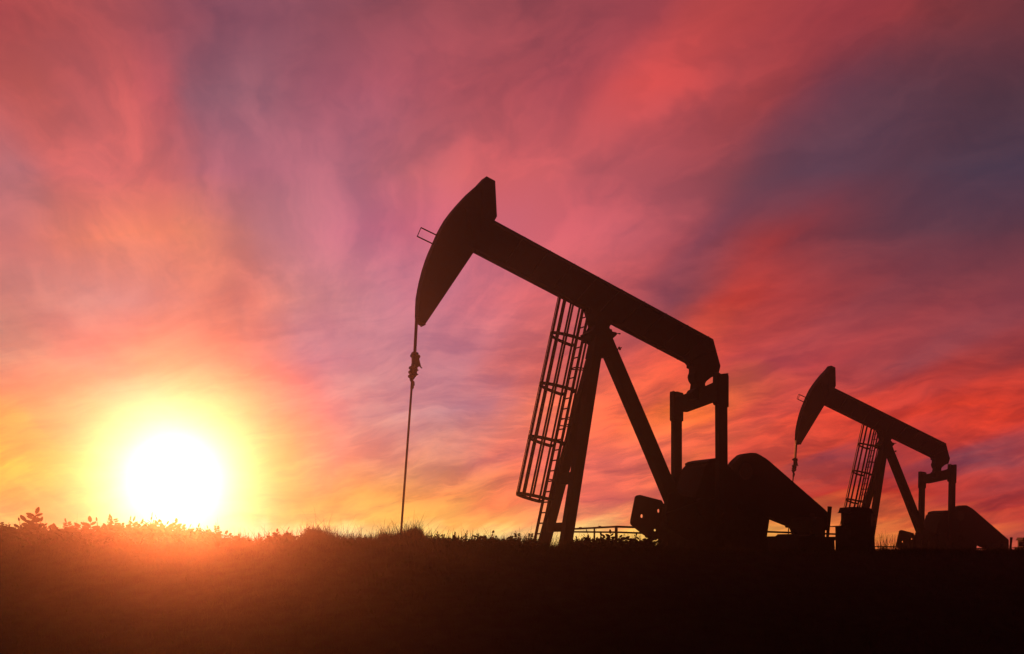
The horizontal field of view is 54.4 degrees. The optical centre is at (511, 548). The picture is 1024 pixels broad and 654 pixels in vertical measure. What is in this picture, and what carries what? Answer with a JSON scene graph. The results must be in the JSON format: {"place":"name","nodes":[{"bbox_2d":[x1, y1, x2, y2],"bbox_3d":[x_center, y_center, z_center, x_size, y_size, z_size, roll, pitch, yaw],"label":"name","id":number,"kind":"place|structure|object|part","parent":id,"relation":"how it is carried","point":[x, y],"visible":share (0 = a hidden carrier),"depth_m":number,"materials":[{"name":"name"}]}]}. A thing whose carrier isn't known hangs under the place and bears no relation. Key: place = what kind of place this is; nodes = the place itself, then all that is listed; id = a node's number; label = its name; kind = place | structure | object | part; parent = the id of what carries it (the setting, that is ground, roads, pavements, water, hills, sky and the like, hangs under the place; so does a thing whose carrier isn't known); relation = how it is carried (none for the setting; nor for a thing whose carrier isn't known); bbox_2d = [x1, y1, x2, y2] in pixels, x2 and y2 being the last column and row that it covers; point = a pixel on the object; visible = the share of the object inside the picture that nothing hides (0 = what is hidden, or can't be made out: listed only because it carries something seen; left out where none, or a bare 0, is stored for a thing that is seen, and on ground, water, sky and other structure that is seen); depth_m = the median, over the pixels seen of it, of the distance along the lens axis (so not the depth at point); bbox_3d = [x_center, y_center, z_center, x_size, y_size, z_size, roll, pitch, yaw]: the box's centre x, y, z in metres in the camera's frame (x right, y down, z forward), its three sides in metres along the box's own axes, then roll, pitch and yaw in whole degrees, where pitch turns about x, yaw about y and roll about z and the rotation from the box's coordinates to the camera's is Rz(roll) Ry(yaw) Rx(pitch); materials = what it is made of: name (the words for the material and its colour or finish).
{"place":"outdoors","nodes":[
{"label":"outdoors","id":0,"kind":"place"},
{"bbox_2d":[0,509,1023,653],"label":"ground","id":1,"kind":"structure","parent":0,"point":[403,625],"depth_m":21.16,"materials":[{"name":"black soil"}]},
{"bbox_2d":[0,522,13,542],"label":"leafy shrub","id":2,"kind":"object","parent":1,"relation":"on","point":[3,537],"visible":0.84,"depth_m":24.78,"materials":[{"name":"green plant"}]},
{"bbox_2d":[7,525,22,541],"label":"leafy shrub","id":3,"kind":"object","parent":1,"relation":"on","point":[17,534],"visible":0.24,"depth_m":24.84,"materials":[{"name":"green plant"}]},
{"bbox_2d":[20,507,42,530],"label":"leafy shrub","id":4,"kind":"object","parent":1,"relation":"on","point":[30,516],"visible":0.2,"depth_m":25.04,"materials":[{"name":"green plant"}]},
{"bbox_2d":[0,517,63,545],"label":"leafy shrub","id":5,"kind":"object","parent":1,"relation":"on","point":[26,536],"visible":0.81,"depth_m":24.62,"materials":[{"name":"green plant"}]},
{"bbox_2d":[29,517,57,545],"bbox_3d":[-11.617,-0.399,24.663,0.658,0.793,0.776,0,0,12],"label":"leafy shrub","id":6,"kind":"object","parent":1,"relation":"on","point":[37,534],"visible":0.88,"depth_m":24.59,"materials":[{"name":"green plant"}]},
{"bbox_2d":[37,531,55,544],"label":"leafy shrub","id":7,"kind":"object","parent":1,"relation":"on","point":[48,540],"visible":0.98,"depth_m":24.65,"materials":[{"name":"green plant"}]},
{"bbox_2d":[43,523,60,540],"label":"leafy shrub","id":8,"kind":"object","parent":1,"relation":"on","point":[45,530],"visible":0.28,"depth_m":24.97,"materials":[{"name":"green plant"}]},
{"bbox_2d":[54,518,75,542],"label":"leafy shrub","id":9,"kind":"object","parent":1,"relation":"on","point":[63,533],"visible":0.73,"depth_m":24.83,"materials":[{"name":"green plant"}]},
{"bbox_2d":[51,519,80,532],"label":"leafy shrub","id":10,"kind":"object","parent":1,"relation":"on","point":[53,528],"visible":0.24,"depth_m":25.01,"materials":[{"name":"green plant"}]},
{"bbox_2d":[66,527,77,541],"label":"leafy shrub","id":11,"kind":"object","parent":1,"relation":"on","point":[73,537],"visible":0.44,"depth_m":24.83,"materials":[{"name":"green plant"}]},
{"bbox_2d":[68,530,102,545],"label":"leafy shrub","id":12,"kind":"object","parent":1,"relation":"on","point":[77,537],"visible":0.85,"depth_m":24.55,"materials":[{"name":"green plant"}]},
{"bbox_2d":[64,516,124,544],"bbox_3d":[-10.415,-0.399,24.753,1.338,0.826,1.157,0,0,-37],"label":"leafy shrub","id":13,"kind":"object","parent":1,"relation":"on","point":[86,527],"visible":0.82,"depth_m":24.62,"materials":[{"name":"brown plant"}]},
{"bbox_2d":[88,530,117,543],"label":"leafy shrub","id":14,"kind":"object","parent":1,"relation":"on","point":[107,540],"visible":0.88,"depth_m":24.68,"materials":[{"name":"orange plant"}]},
{"bbox_2d":[99,515,134,536],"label":"leafy shrub","id":15,"kind":"object","parent":1,"relation":"on","point":[115,523],"visible":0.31,"depth_m":25.08,"materials":[{"name":"orange plant"}]},
{"bbox_2d":[126,516,131,539],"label":"leafy shrub","id":16,"kind":"object","parent":1,"relation":"on","point":[130,525],"visible":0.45,"depth_m":25.02,"materials":[{"name":"orange plant"}]},
{"bbox_2d":[111,516,148,540],"bbox_3d":[-9.695,-0.462,25.214,1.189,0.748,1.028,0,0,-8],"label":"leafy shrub","id":17,"kind":"object","parent":1,"relation":"on","point":[134,524],"visible":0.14,"depth_m":25.26,"materials":[{"name":"orange plant"}]},
{"bbox_2d":[116,519,160,544],"bbox_3d":[-9.245,-0.380,24.618,1.089,0.740,0.942,0,0,-15],"label":"leafy shrub","id":18,"kind":"object","parent":1,"relation":"on","point":[137,534],"visible":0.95,"depth_m":24.66,"materials":[{"name":"orange plant"}]},
{"bbox_2d":[148,512,156,542],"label":"leafy shrub","id":19,"kind":"object","parent":1,"relation":"on","point":[152,538],"visible":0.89,"depth_m":24.78,"materials":[{"name":"orange plant"}]},
{"bbox_2d":[134,515,185,540],"bbox_3d":[-8.778,-0.478,24.968,1.197,0.793,1.036,0,0,14],"label":"leafy shrub","id":20,"kind":"object","parent":1,"relation":"on","point":[158,536],"visible":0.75,"depth_m":24.77,"materials":[{"name":"orange plant"}]},
{"bbox_2d":[152,518,194,543],"bbox_3d":[-8.389,-0.411,24.797,0.855,0.732,0.988,0,0,43],"label":"leafy shrub","id":21,"kind":"object","parent":1,"relation":"on","point":[171,536],"visible":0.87,"depth_m":24.76,"materials":[{"name":"orange plant"}]},
{"bbox_2d":[172,525,197,542],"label":"leafy shrub","id":22,"kind":"object","parent":1,"relation":"on","point":[184,538],"visible":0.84,"depth_m":24.79,"materials":[{"name":"orange plant"}]},
{"bbox_2d":[177,524,201,540],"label":"leafy shrub","id":23,"kind":"object","parent":1,"relation":"on","point":[190,531],"visible":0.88,"depth_m":24.90,"materials":[{"name":"orange plant"}]},
{"bbox_2d":[194,523,204,538],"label":"leafy shrub","id":24,"kind":"object","parent":1,"relation":"on","point":[198,530],"visible":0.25,"depth_m":25.14,"materials":[{"name":"orange plant"}]},
{"bbox_2d":[196,529,209,545],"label":"leafy shrub","id":25,"kind":"object","parent":1,"relation":"on","point":[202,537],"visible":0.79,"depth_m":24.73,"materials":[{"name":"orange plant"}]},
{"bbox_2d":[197,526,222,535],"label":"leafy shrub","id":26,"kind":"object","parent":1,"relation":"on","point":[206,530],"visible":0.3,"depth_m":24.92,"materials":[{"name":"orange plant"}]},
{"bbox_2d":[193,525,239,546],"bbox_3d":[-7.336,-0.303,24.652,1.164,0.709,0.864,0,0,-8],"label":"leafy shrub","id":27,"kind":"object","parent":1,"relation":"on","point":[213,538],"visible":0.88,"depth_m":24.60,"materials":[{"name":"orange plant"}]},
{"bbox_2d":[229,533,253,544],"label":"leafy shrub","id":28,"kind":"object","parent":1,"relation":"on","point":[242,539],"visible":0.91,"depth_m":24.84,"materials":[{"name":"orange plant"}]},
{"bbox_2d":[245,534,254,545],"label":"leafy shrub","id":29,"kind":"object","parent":1,"relation":"on","point":[248,541],"visible":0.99,"depth_m":24.84,"materials":[{"name":"orange plant"}]},
{"bbox_2d":[254,532,264,546],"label":"leafy shrub","id":30,"kind":"object","parent":1,"relation":"on","point":[260,540],"visible":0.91,"depth_m":24.72,"materials":[{"name":"orange plant"}]},
{"bbox_2d":[258,532,274,545],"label":"leafy shrub","id":31,"kind":"object","parent":1,"relation":"on","point":[269,539],"visible":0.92,"depth_m":24.75,"materials":[{"name":"orange plant"}]},
{"bbox_2d":[266,528,290,544],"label":"leafy shrub","id":32,"kind":"object","parent":1,"relation":"on","point":[279,536],"visible":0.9,"depth_m":24.72,"materials":[{"name":"brown plant"}]},
{"bbox_2d":[272,527,299,538],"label":"leafy shrub","id":33,"kind":"object","parent":1,"relation":"on","point":[288,533],"visible":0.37,"depth_m":25.04,"materials":[{"name":"brown plant"}]},
{"bbox_2d":[282,532,294,543],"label":"leafy shrub","id":34,"kind":"object","parent":1,"relation":"on","point":[287,539],"visible":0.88,"depth_m":24.81,"materials":[{"name":"brown plant"}]},
{"bbox_2d":[344,537,355,545],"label":"leafy shrub","id":35,"kind":"object","parent":1,"relation":"on","point":[347,542],"visible":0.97,"depth_m":24.61,"materials":[{"name":"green plant"}]},
{"bbox_2d":[349,533,367,544],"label":"leafy shrub","id":36,"kind":"object","parent":1,"relation":"on","point":[357,541],"visible":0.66,"depth_m":24.74,"materials":[{"name":"brown plant"}]},
{"bbox_2d":[428,531,443,544],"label":"leafy shrub","id":37,"kind":"object","parent":1,"relation":"on","point":[436,537],"visible":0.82,"depth_m":24.86,"materials":[{"name":"black plant"}]},
{"bbox_2d":[443,532,462,545],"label":"leafy shrub","id":38,"kind":"object","parent":1,"relation":"on","point":[453,538],"visible":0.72,"depth_m":24.89,"materials":[{"name":"black plant"}]},
{"bbox_2d":[452,536,472,547],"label":"leafy shrub","id":39,"kind":"object","parent":1,"relation":"on","point":[460,542],"visible":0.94,"depth_m":24.74,"materials":[{"name":"brown plant"}]},
{"bbox_2d":[465,536,477,547],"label":"leafy shrub","id":40,"kind":"object","parent":1,"relation":"on","point":[473,540],"visible":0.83,"depth_m":24.75,"materials":[{"name":"brown plant"}]},
{"bbox_2d":[468,530,514,547],"bbox_3d":[-0.512,-0.203,24.800,1.183,0.507,0.878,0,0,-38],"label":"leafy shrub","id":41,"kind":"object","parent":1,"relation":"on","point":[489,540],"visible":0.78,"depth_m":24.73,"materials":[{"name":"black plant"}]},
{"bbox_2d":[502,531,534,550],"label":"leafy shrub","id":42,"kind":"object","parent":1,"relation":"on","point":[515,542],"visible":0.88,"depth_m":24.56,"materials":[{"name":"black plant"}]},
{"bbox_2d":[526,532,546,549],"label":"leafy shrub","id":43,"kind":"object","parent":1,"relation":"on","point":[536,541],"visible":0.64,"depth_m":24.72,"materials":[{"name":"black plant"}]},
{"bbox_2d":[567,536,579,546],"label":"leafy shrub","id":44,"kind":"object","parent":1,"relation":"on","point":[570,541],"visible":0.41,"depth_m":24.91,"materials":[{"name":"black plant"}]},
{"bbox_2d":[575,539,582,550],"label":"leafy shrub","id":45,"kind":"object","parent":1,"relation":"on","point":[579,546],"visible":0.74,"depth_m":24.67,"materials":[{"name":"black plant"}]},
{"bbox_2d":[573,529,603,551],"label":"leafy shrub","id":46,"kind":"object","parent":1,"relation":"on","point":[588,544],"visible":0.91,"depth_m":24.59,"materials":[{"name":"black plant"}]},
{"bbox_2d":[590,532,612,550],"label":"leafy shrub","id":47,"kind":"object","parent":1,"relation":"on","point":[602,538],"visible":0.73,"depth_m":24.64,"materials":[{"name":"black plant"}]},
{"bbox_2d":[595,529,629,548],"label":"leafy shrub","id":48,"kind":"object","parent":1,"relation":"on","point":[610,539],"visible":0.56,"depth_m":24.87,"materials":[{"name":"black plant"}]},
{"bbox_2d":[400,176,834,549],"bbox_3d":[4.430,-4.881,31.321,17.918,11.102,3.090,0,0,-30],"label":"pumpjack","id":49,"kind":"object","parent":1,"relation":"on","point":[737,501],"visible":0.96,"depth_m":30.33,"materials":[{"name":"paint"}]},
{"bbox_2d":[613,537,630,550],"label":"leafy shrub","id":50,"kind":"object","parent":1,"relation":"on","point":[615,543],"visible":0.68,"depth_m":24.77,"materials":[{"name":"black plant"}]},
{"bbox_2d":[620,532,649,551],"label":"leafy shrub","id":51,"kind":"object","parent":1,"relation":"on","point":[631,548],"visible":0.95,"depth_m":24.59,"materials":[{"name":"black plant"}]},
{"bbox_2d":[630,531,661,551],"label":"leafy shrub","id":52,"kind":"object","parent":1,"relation":"on","point":[646,549],"visible":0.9,"depth_m":24.69,"materials":[{"name":"black plant"}]},
{"bbox_2d":[574,526,835,547],"bbox_3d":[8.181,-0.130,36.474,11.437,1.300,3.866,0,0,-18],"label":"guard railing","id":53,"kind":"object","parent":1,"relation":"on","point":[616,531],"visible":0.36,"depth_m":34.24,"materials":[{"name":"metal"}]},
{"bbox_2d":[826,507,875,549],"bbox_3d":[11.482,-0.511,33.475,1.511,1.753,0.900,0,0,-14],"label":"control cabinet","id":54,"kind":"object","parent":1,"relation":"on","point":[855,528],"visible":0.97,"depth_m":33.12,"materials":[{"name":"metal"}]},
{"bbox_3d":[11.453,-0.973,33.128,0.939,0.326,0.044,0,0,-14],"label":"door","id":55,"kind":"part","parent":54,"relation":"part of","materials":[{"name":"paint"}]},
{"bbox_2d":[788,366,1012,550],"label":"pumpjack","id":56,"kind":"object","parent":1,"relation":"on","point":[964,526],"visible":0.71,"depth_m":55.95,"materials":[{"name":"paint"}]},
{"bbox_2d":[1012,537,1023,549],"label":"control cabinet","id":57,"kind":"object","parent":1,"relation":"on","point":[1020,541],"visible":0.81,"depth_m":63.75,"materials":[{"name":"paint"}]},
{"bbox_2d":[0,0,1023,549],"label":"sky","id":58,"kind":"structure","parent":0,"point":[213,213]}
]}

